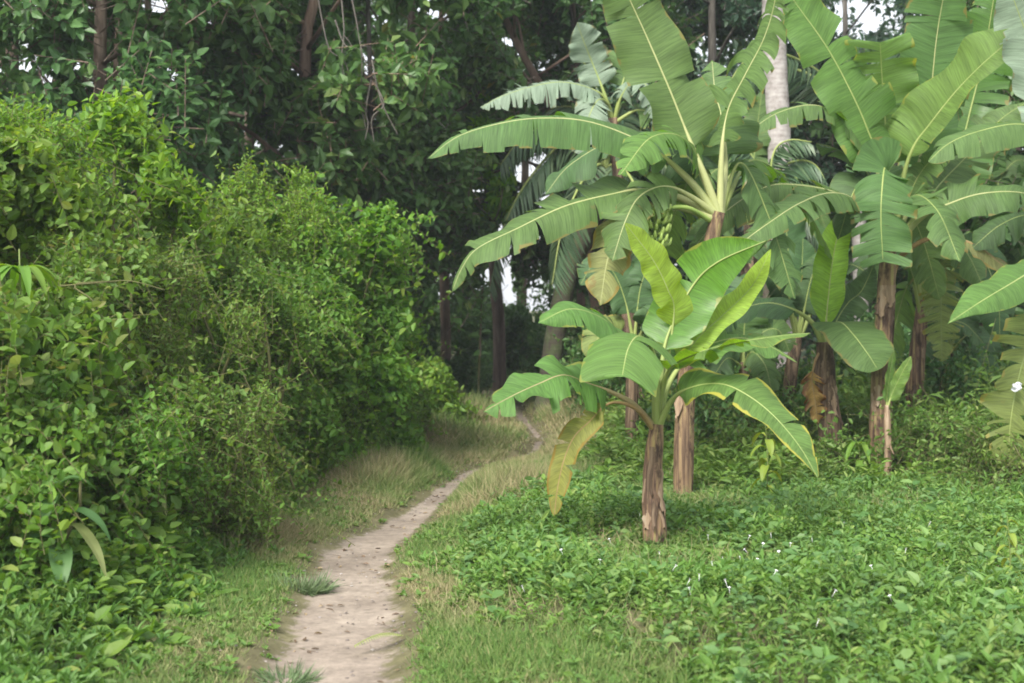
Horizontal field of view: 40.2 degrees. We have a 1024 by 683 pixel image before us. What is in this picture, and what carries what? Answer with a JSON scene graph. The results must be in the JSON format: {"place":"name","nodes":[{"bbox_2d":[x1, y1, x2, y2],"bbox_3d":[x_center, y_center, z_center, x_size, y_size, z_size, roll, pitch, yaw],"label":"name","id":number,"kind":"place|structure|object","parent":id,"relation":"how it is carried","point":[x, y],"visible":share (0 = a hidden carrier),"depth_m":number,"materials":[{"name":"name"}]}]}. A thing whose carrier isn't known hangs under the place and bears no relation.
{"place":"outdoors","nodes":[
{"label":"outdoors","id":0,"kind":"place"},
{"bbox_2d":[228,386,556,682],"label":"path","id":1,"kind":"structure","parent":0,"point":[339,662],"depth_m":7.37,"materials":[{"name":"beige soil"}]},
{"bbox_2d":[249,656,325,682],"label":"grass tuft","id":2,"kind":"object","parent":1,"relation":"on","point":[294,675],"visible":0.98,"depth_m":6.02,"materials":[{"name":"green plant"}]},
{"bbox_2d":[266,566,345,596],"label":"grass tuft","id":3,"kind":"object","parent":1,"relation":"on","point":[317,587],"visible":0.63,"depth_m":7.81,"materials":[{"name":"green plant"}]},
{"bbox_2d":[194,421,546,682],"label":"pebbles","id":4,"kind":"object","parent":1,"relation":"on","point":[379,572],"visible":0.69,"depth_m":7.87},
{"bbox_2d":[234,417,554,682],"bbox_3d":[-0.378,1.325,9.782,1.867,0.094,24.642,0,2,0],"label":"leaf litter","id":5,"kind":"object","parent":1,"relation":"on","point":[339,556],"visible":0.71,"depth_m":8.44,"materials":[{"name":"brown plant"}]},
{"bbox_2d":[148,451,654,682],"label":"ground cover","id":6,"kind":"object","parent":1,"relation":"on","point":[222,665],"visible":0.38,"depth_m":6.70,"materials":[{"name":"green plant"}]},
{"bbox_2d":[0,0,1022,310],"label":"sky","id":7,"kind":"structure","parent":0,"point":[869,19],"materials":[{"name":"white"}]},
{"bbox_2d":[1,311,1023,682],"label":"ground","id":8,"kind":"structure","parent":0,"point":[633,617],"depth_m":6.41,"materials":[{"name":"green plant"}]},
{"bbox_2d":[0,249,60,396],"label":"leafy seedling","id":9,"kind":"object","parent":8,"relation":"on","point":[22,274],"visible":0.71,"depth_m":7.56,"materials":[{"name":"green plant"}]},
{"bbox_2d":[12,475,110,603],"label":"broadleaf weed","id":10,"kind":"object","parent":8,"relation":"on","point":[66,555],"visible":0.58,"depth_m":6.68,"materials":[{"name":"green plant"}]},
{"bbox_2d":[0,367,150,600],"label":"thicket shrub","id":11,"kind":"object","parent":8,"relation":"on","point":[33,478],"visible":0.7,"depth_m":6.90,"materials":[{"name":"green plant"}]},
{"bbox_2d":[0,0,169,184],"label":"forest tree","id":12,"kind":"object","parent":8,"relation":"on","point":[9,71],"visible":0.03,"depth_m":16.47,"materials":[{"name":"green plant"}]},
{"bbox_2d":[0,279,182,562],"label":"thicket shrub","id":13,"kind":"object","parent":8,"relation":"on","point":[79,347],"visible":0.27,"depth_m":7.46,"materials":[{"name":"green plant"}]},
{"bbox_2d":[0,119,184,422],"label":"thicket shrub","id":14,"kind":"object","parent":8,"relation":"on","point":[26,168],"visible":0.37,"depth_m":8.61,"materials":[{"name":"green plant"}]},
{"bbox_2d":[0,0,187,162],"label":"forest tree","id":15,"kind":"object","parent":8,"relation":"on","point":[26,13],"visible":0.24,"depth_m":14.53,"materials":[{"name":"green plant"}]},
{"bbox_2d":[0,90,194,413],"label":"thicket shrub","id":16,"kind":"object","parent":8,"relation":"on","point":[55,134],"visible":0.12,"depth_m":9.48,"materials":[{"name":"green plant"}]},
{"bbox_2d":[0,1,218,97],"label":"forest tree","id":17,"kind":"object","parent":8,"relation":"on","point":[22,47],"visible":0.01,"depth_m":24.75,"materials":[{"name":"green plant"}]},
{"bbox_2d":[0,179,252,529],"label":"thicket shrub","id":18,"kind":"object","parent":8,"relation":"on","point":[88,270],"visible":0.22,"depth_m":8.52,"materials":[{"name":"green plant"}]},
{"bbox_2d":[0,0,257,270],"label":"forest tree","id":19,"kind":"object","parent":8,"relation":"on","point":[185,100],"visible":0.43,"depth_m":14.72,"materials":[{"name":"green plant"}]},
{"bbox_2d":[29,81,241,399],"bbox_3d":[-2.800,-0.123,10.113,1.782,3.521,2.048,-1,2,-40],"label":"thicket shrub","id":20,"kind":"object","parent":8,"relation":"on","point":[123,134],"visible":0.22,"depth_m":10.08,"materials":[{"name":"green plant"}]},
{"bbox_2d":[0,369,283,597],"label":"thicket shrub","id":21,"kind":"object","parent":8,"relation":"on","point":[170,446],"visible":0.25,"depth_m":7.58,"materials":[{"name":"green plant"}]},
{"bbox_2d":[5,0,280,148],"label":"forest tree","id":22,"kind":"object","parent":8,"relation":"on","point":[148,4],"visible":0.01,"depth_m":27.55,"materials":[{"name":"green plant"}]},
{"bbox_2d":[0,351,318,682],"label":"ground cover","id":23,"kind":"object","parent":8,"relation":"on","point":[109,651],"visible":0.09,"depth_m":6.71,"materials":[{"name":"green plant"}]},
{"bbox_2d":[13,0,367,319],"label":"forest tree","id":24,"kind":"object","parent":8,"relation":"on","point":[331,31],"visible":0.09,"depth_m":17.36,"materials":[{"name":"green plant"}]},
{"bbox_2d":[102,224,313,512],"bbox_3d":[-2.330,0.396,9.567,1.997,2.382,1.908,0,2,11],"label":"thicket shrub","id":25,"kind":"object","parent":8,"relation":"on","point":[179,287],"visible":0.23,"depth_m":9.43,"materials":[{"name":"green plant"}]},
{"bbox_2d":[150,147,300,384],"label":"thicket shrub","id":26,"kind":"object","parent":8,"relation":"on","point":[233,226],"visible":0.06,"depth_m":11.71,"materials":[{"name":"green plant"}]},
{"bbox_2d":[74,0,378,301],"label":"forest tree","id":27,"kind":"object","parent":8,"relation":"on","point":[246,140],"visible":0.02,"depth_m":21.83,"materials":[{"name":"green plant"}]},
{"bbox_2d":[110,369,354,567],"bbox_3d":[-2.043,0.936,8.890,2.121,1.701,1.669,0,2,0],"label":"thicket shrub","id":28,"kind":"object","parent":8,"relation":"on","point":[249,509],"visible":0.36,"depth_m":8.68,"materials":[{"name":"green plant"}]},
{"bbox_2d":[188,372,318,514],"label":"thicket shrub","id":29,"kind":"object","parent":8,"relation":"on","point":[263,448],"visible":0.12,"depth_m":9.82,"materials":[{"name":"green plant"}]},
{"bbox_2d":[231,343,294,489],"bbox_3d":[-1.805,0.508,10.168,0.444,1.153,0.310,0,2,0],"label":"dead stick","id":30,"kind":"object","parent":29,"relation":"in","point":[281,454],"visible":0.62,"depth_m":10.14,"materials":[{"name":"brown wood"}]},
{"bbox_2d":[144,224,364,503],"bbox_3d":[-2.044,0.389,10.902,1.931,2.579,1.766,-1,2,-27],"label":"thicket shrub","id":31,"kind":"object","parent":8,"relation":"on","point":[285,354],"visible":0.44,"depth_m":10.71,"materials":[{"name":"green plant"}]},
{"bbox_2d":[186,147,394,470],"bbox_3d":[-2.221,-0.015,12.387,2.323,3.434,2.266,0,2,0],"label":"thicket shrub","id":32,"kind":"object","parent":8,"relation":"on","point":[253,193],"visible":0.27,"depth_m":12.28,"materials":[{"name":"green plant"}]},
{"bbox_2d":[200,247,395,479],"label":"thicket shrub","id":33,"kind":"object","parent":8,"relation":"on","point":[326,435],"visible":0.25,"depth_m":11.68,"materials":[{"name":"green plant"}]},
{"bbox_2d":[152,0,455,315],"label":"forest tree","id":34,"kind":"object","parent":8,"relation":"on","point":[373,30],"visible":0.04,"depth_m":28.59,"materials":[{"name":"green plant"}]},
{"bbox_2d":[260,397,349,487],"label":"thicket shrub","id":35,"kind":"object","parent":8,"relation":"on","point":[309,473],"visible":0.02,"depth_m":11.27,"materials":[{"name":"green plant"}]},
{"bbox_2d":[164,0,471,237],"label":"forest tree","id":36,"kind":"object","parent":8,"relation":"on","point":[321,119],"visible":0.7,"depth_m":16.61,"materials":[{"name":"green plant"}]},
{"bbox_2d":[243,172,450,472],"bbox_3d":[-1.562,0.040,13.010,2.009,3.173,2.311,0,2,0],"label":"thicket shrub","id":37,"kind":"object","parent":8,"relation":"on","point":[377,241],"visible":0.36,"depth_m":12.79,"materials":[{"name":"green plant"}]},
{"bbox_2d":[291,280,431,454],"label":"thicket shrub","id":38,"kind":"object","parent":8,"relation":"on","point":[375,340],"visible":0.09,"depth_m":12.87,"materials":[{"name":"green plant"}]},
{"bbox_2d":[257,0,506,352],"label":"forest tree","id":39,"kind":"object","parent":8,"relation":"on","point":[453,306],"depth_m":29.70,"materials":[{"name":"green plant"}]},
{"bbox_2d":[238,0,531,242],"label":"forest tree","id":40,"kind":"object","parent":8,"relation":"on","point":[480,10],"visible":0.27,"depth_m":18.16,"materials":[{"name":"green plant"}]},
{"bbox_2d":[334,201,463,447],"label":"thicket shrub","id":41,"kind":"object","parent":8,"relation":"on","point":[412,417],"visible":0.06,"depth_m":13.91,"materials":[{"name":"green plant"}]},
{"bbox_2d":[262,0,545,365],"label":"forest tree","id":42,"kind":"object","parent":8,"relation":"on","point":[492,71],"visible":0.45,"depth_m":19.34,"materials":[{"name":"green plant"}]},
{"bbox_2d":[397,359,448,439],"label":"thicket shrub","id":43,"kind":"object","parent":8,"relation":"on","point":[426,402],"visible":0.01,"depth_m":15.13,"materials":[{"name":"green plant"}]},
{"bbox_2d":[400,354,488,424],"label":"thicket shrub","id":44,"kind":"object","parent":8,"relation":"on","point":[445,385],"visible":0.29,"depth_m":16.78,"materials":[{"name":"green plant"}]},
{"bbox_2d":[362,0,534,346],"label":"forest tree","id":45,"kind":"object","parent":8,"relation":"on","point":[487,288],"depth_m":33.37,"materials":[{"name":"green plant"}]},
{"bbox_2d":[342,0,589,360],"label":"forest tree","id":46,"kind":"object","parent":8,"relation":"on","point":[445,324],"visible":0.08,"depth_m":22.95,"materials":[{"name":"green plant"}]},
{"bbox_2d":[412,306,522,401],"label":"undergrowth shrub","id":47,"kind":"object","parent":8,"relation":"on","point":[462,370],"visible":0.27,"depth_m":22.29,"materials":[{"name":"green plant"}]},
{"bbox_2d":[464,90,518,396],"bbox_3d":[-0.357,-1.384,20.381,1.085,5.048,0.881,0,2,0],"label":"tree","id":48,"kind":"object","parent":8,"relation":"on","point":[498,199],"visible":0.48,"depth_m":20.25,"materials":[{"name":"green plant"}]},
{"bbox_2d":[387,0,598,391],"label":"forest tree","id":49,"kind":"object","parent":8,"relation":"on","point":[499,353],"visible":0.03,"depth_m":24.91,"materials":[{"name":"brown plant"}]},
{"bbox_2d":[434,304,567,389],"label":"undergrowth shrub","id":50,"kind":"object","parent":8,"relation":"on","point":[488,379],"visible":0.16,"depth_m":26.83,"materials":[{"name":"green plant"}]},
{"bbox_2d":[446,14,583,307],"bbox_3d":[0.280,-5.155,35.169,6.145,12.433,5.098,0,2,0],"label":"forest tree","id":51,"kind":"object","parent":8,"relation":"on","point":[525,172],"depth_m":35.80,"materials":[{"name":"green plant"}]},
{"bbox_2d":[465,297,589,368],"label":"undergrowth shrub","id":52,"kind":"object","parent":8,"relation":"on","point":[518,317],"visible":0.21,"depth_m":26.86,"materials":[{"name":"green plant"}]},
{"bbox_2d":[388,0,717,352],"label":"forest tree","id":53,"kind":"object","parent":8,"relation":"on","point":[574,12],"visible":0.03,"depth_m":22.94,"materials":[{"name":"green plant"}]},
{"bbox_2d":[416,0,712,314],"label":"forest tree","id":54,"kind":"object","parent":8,"relation":"on","point":[508,27],"visible":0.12,"depth_m":21.30,"materials":[{"name":"green plant"}]},
{"bbox_2d":[517,293,622,372],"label":"undergrowth shrub","id":55,"kind":"object","parent":8,"relation":"on","point":[538,341],"visible":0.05,"depth_m":23.73,"materials":[{"name":"green plant"}]},
{"bbox_2d":[480,22,675,405],"bbox_3d":[0.822,-1.264,15.728,2.380,4.988,0.713,0,2,-15],"label":"banana plant","id":56,"kind":"object","parent":8,"relation":"on","point":[584,36],"visible":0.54,"depth_m":15.76,"materials":[{"name":"green plant"}]},
{"bbox_2d":[490,63,679,414],"bbox_3d":[1.043,-1.343,19.704,2.637,5.137,3.572,0,2,7],"label":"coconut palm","id":57,"kind":"object","parent":8,"relation":"on","point":[577,246],"visible":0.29,"depth_m":19.34,"materials":[{"name":"green plant"}]},
{"bbox_2d":[488,5,707,339],"bbox_3d":[2.505,-4.736,31.662,7.243,11.906,5.528,0,2,0],"label":"forest tree","id":58,"kind":"object","parent":8,"relation":"on","point":[522,295],"visible":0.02,"depth_m":31.97,"materials":[{"name":"green plant"}]},
{"bbox_2d":[559,296,648,401],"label":"undergrowth shrub","id":59,"kind":"object","parent":8,"relation":"on","point":[607,304],"depth_m":21.22,"materials":[{"name":"green plant"}]},
{"bbox_2d":[552,325,671,416],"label":"undergrowth shrub","id":60,"kind":"object","parent":8,"relation":"on","point":[616,384],"visible":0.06,"depth_m":17.55,"materials":[{"name":"green plant"}]},
{"bbox_2d":[576,237,673,440],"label":"banana plant","id":61,"kind":"object","parent":8,"relation":"on","point":[634,295],"visible":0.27,"depth_m":13.59,"materials":[{"name":"green plant"}]},
{"bbox_2d":[429,0,831,493],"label":"banana plant","id":62,"kind":"object","parent":8,"relation":"on","point":[649,42],"visible":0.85,"depth_m":10.91,"materials":[{"name":"green plant"}]},
{"bbox_2d":[484,223,818,542],"bbox_3d":[0.955,0.352,8.448,2.230,2.154,1.230,-1,2,-22],"label":"banana plant","id":63,"kind":"object","parent":8,"relation":"on","point":[686,323],"visible":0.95,"depth_m":8.63,"materials":[{"name":"green plant"}]},
{"bbox_2d":[512,0,809,308],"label":"forest tree","id":64,"kind":"object","parent":8,"relation":"on","point":[594,9],"visible":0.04,"depth_m":22.18,"materials":[{"name":"green plant"}]},
{"bbox_2d":[613,357,782,460],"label":"undergrowth shrub","id":65,"kind":"object","parent":8,"relation":"on","point":[700,413],"visible":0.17,"depth_m":13.82,"materials":[{"name":"green plant"}]},
{"bbox_2d":[568,0,840,349],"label":"forest tree","id":66,"kind":"object","parent":8,"relation":"on","point":[703,58],"visible":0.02,"depth_m":29.89,"materials":[{"name":"green plant"}]},
{"bbox_2d":[556,0,869,297],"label":"forest tree","id":67,"kind":"object","parent":8,"relation":"on","point":[740,17],"visible":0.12,"depth_m":20.95,"materials":[{"name":"green plant"}]},
{"bbox_2d":[402,421,1023,682],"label":"ground cover","id":68,"kind":"object","parent":8,"relation":"on","point":[899,644],"visible":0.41,"depth_m":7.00,"materials":[{"name":"green plant"}]},
{"bbox_2d":[703,290,796,433],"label":"banana plant","id":69,"kind":"object","parent":8,"relation":"on","point":[754,363],"visible":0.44,"depth_m":14.06,"materials":[{"name":"green plant"}]},
{"bbox_2d":[688,92,830,278],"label":"banana plant","id":70,"kind":"object","parent":8,"relation":"on","point":[757,112],"visible":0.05,"depth_m":16.92,"materials":[{"name":"green plant"}]},
{"bbox_2d":[750,425,781,491],"bbox_3d":[1.979,0.963,10.936,0.252,0.651,0.251,-2,2,-42],"label":"yellow sapling","id":71,"kind":"object","parent":8,"relation":"on","point":[770,447],"visible":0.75,"depth_m":10.92,"materials":[{"name":"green plant"}]},
{"bbox_2d":[694,392,848,470],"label":"undergrowth shrub","id":72,"kind":"object","parent":8,"relation":"on","point":[731,435],"visible":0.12,"depth_m":12.62,"materials":[{"name":"green plant"}]},
{"bbox_2d":[714,348,840,402],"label":"undergrowth shrub","id":73,"kind":"object","parent":8,"relation":"on","point":[802,374],"visible":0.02,"depth_m":15.71,"materials":[{"name":"green plant"}]},
{"bbox_2d":[728,139,828,374],"bbox_3d":[2.890,-0.479,15.595,1.341,3.540,0.799,0,2,0],"label":"coconut palm","id":74,"kind":"object","parent":8,"relation":"on","point":[803,171],"visible":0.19,"depth_m":15.45,"materials":[{"name":"green plant"}]},
{"bbox_2d":[762,0,800,373],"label":"coconut palm","id":75,"kind":"object","parent":8,"relation":"on","point":[776,93],"visible":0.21,"depth_m":16.80,"materials":[{"name":"grey plant"}]},
{"bbox_2d":[675,0,896,364],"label":"forest tree","id":76,"kind":"object","parent":8,"relation":"on","point":[873,37],"visible":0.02,"depth_m":30.55,"materials":[{"name":"green plant"}]},
{"bbox_2d":[576,346,1023,487],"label":"ground cover","id":77,"kind":"object","parent":8,"relation":"on","point":[623,448],"visible":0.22,"depth_m":12.47,"materials":[{"name":"green plant"}]},
{"bbox_2d":[734,359,868,442],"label":"undergrowth shrub","id":78,"kind":"object","parent":8,"relation":"on","point":[798,400],"visible":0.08,"depth_m":13.88,"materials":[{"name":"green plant"}]},
{"bbox_2d":[727,213,876,403],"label":"banana plant","id":79,"kind":"object","parent":8,"relation":"on","point":[803,257],"visible":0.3,"depth_m":14.95,"materials":[{"name":"green plant"}]},
{"bbox_2d":[694,0,920,318],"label":"forest tree","id":80,"kind":"object","parent":8,"relation":"on","point":[876,10],"visible":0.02,"depth_m":26.81,"materials":[{"name":"green plant"}]},
{"bbox_2d":[725,213,893,453],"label":"banana plant","id":81,"kind":"object","parent":8,"relation":"on","point":[862,346],"visible":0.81,"depth_m":12.96,"materials":[{"name":"green plant"}]},
{"bbox_2d":[805,340,870,398],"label":"undergrowth shrub","id":82,"kind":"object","parent":8,"relation":"on","point":[842,365],"visible":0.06,"depth_m":16.08,"materials":[{"name":"green plant"}]},
{"bbox_2d":[772,397,914,475],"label":"undergrowth shrub","id":83,"kind":"object","parent":8,"relation":"on","point":[827,446],"visible":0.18,"depth_m":12.10,"materials":[{"name":"green plant"}]},
{"bbox_2d":[688,0,1023,469],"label":"banana plant","id":84,"kind":"object","parent":8,"relation":"on","point":[908,103],"visible":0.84,"depth_m":12.35,"materials":[{"name":"green plant"}]},
{"bbox_2d":[841,441,877,472],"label":"leafy seedling","id":85,"kind":"object","parent":8,"relation":"on","point":[863,445],"visible":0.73,"depth_m":11.99,"materials":[{"name":"green plant"}]},
{"bbox_2d":[722,51,1007,320],"bbox_3d":[4.756,-1.371,18.936,4.862,5.152,5.137,0,2,0],"label":"coconut palm","id":86,"kind":"object","parent":8,"relation":"on","point":[798,80],"visible":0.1,"depth_m":18.76,"materials":[{"name":"green plant"}]},
{"bbox_2d":[779,340,965,424],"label":"undergrowth shrub","id":87,"kind":"object","parent":8,"relation":"on","point":[906,351],"visible":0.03,"depth_m":14.68,"materials":[{"name":"green plant"}]},
{"bbox_2d":[807,305,972,365],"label":"undergrowth shrub","id":88,"kind":"object","parent":8,"relation":"on","point":[869,316],"visible":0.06,"depth_m":18.12,"materials":[{"name":"green plant"}]},
{"bbox_2d":[830,0,957,344],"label":"forest tree","id":89,"kind":"object","parent":8,"relation":"on","point":[902,12],"depth_m":31.70,"materials":[{"name":"green plant"}]},
{"bbox_2d":[883,351,911,474],"bbox_3d":[3.304,0.722,12.001,0.240,1.297,0.108,1,2,20],"label":"banana sucker","id":90,"kind":"object","parent":8,"relation":"on","point":[896,382],"visible":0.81,"depth_m":12.00,"materials":[{"name":"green plant"}]},
{"bbox_2d":[796,0,1023,361],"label":"forest tree","id":91,"kind":"object","parent":8,"relation":"on","point":[814,129],"visible":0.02,"depth_m":20.63,"materials":[{"name":"green plant"}]},
{"bbox_2d":[832,318,996,473],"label":"undergrowth shrub","id":92,"kind":"object","parent":8,"relation":"on","point":[920,424],"visible":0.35,"depth_m":12.08,"materials":[{"name":"green plant"}]},
{"bbox_2d":[845,0,1015,410],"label":"banana plant","id":93,"kind":"object","parent":8,"relation":"on","point":[972,270],"visible":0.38,"depth_m":14.34,"materials":[{"name":"green plant"}]},
{"bbox_2d":[891,385,1023,480],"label":"undergrowth shrub","id":94,"kind":"object","parent":8,"relation":"on","point":[964,437],"visible":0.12,"depth_m":11.60,"materials":[{"name":"green plant"}]},
{"bbox_2d":[897,339,1019,413],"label":"undergrowth shrub","id":95,"kind":"object","parent":8,"relation":"on","point":[938,366],"visible":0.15,"depth_m":14.38,"materials":[{"name":"green plant"}]},
{"bbox_2d":[925,279,1009,403],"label":"shrub","id":96,"kind":"object","parent":8,"relation":"on","point":[984,335],"visible":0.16,"depth_m":14.75,"materials":[{"name":"green plant"}]},
{"bbox_2d":[924,398,1023,490],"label":"undergrowth shrub","id":97,"kind":"object","parent":8,"relation":"on","point":[986,456],"visible":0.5,"depth_m":10.84,"materials":[{"name":"green plant"}]},
{"bbox_2d":[928,0,1023,486],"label":"banana plant","id":98,"kind":"object","parent":8,"relation":"on","point":[1001,288],"visible":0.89,"depth_m":11.05,"materials":[{"name":"green plant"}]},
{"bbox_2d":[929,0,1023,314],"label":"forest tree","id":99,"kind":"object","parent":8,"relation":"on","point":[971,224],"visible":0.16,"depth_m":16.61,"materials":[{"name":"green plant"}]},
{"bbox_2d":[932,271,1023,371],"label":"undergrowth shrub","id":100,"kind":"object","parent":8,"relation":"on","point":[960,294],"visible":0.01,"depth_m":17.21,"materials":[{"name":"green plant"}]},
{"bbox_2d":[949,91,1023,326],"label":"banana plant","id":101,"kind":"object","parent":8,"relation":"on","point":[1009,169],"visible":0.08,"depth_m":17.41,"materials":[{"name":"green plant"}]},
{"bbox_2d":[995,516,1021,575],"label":"leafy seedling","id":102,"kind":"object","parent":8,"relation":"on","point":[1013,540],"visible":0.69,"depth_m":7.43,"materials":[{"name":"green plant"}]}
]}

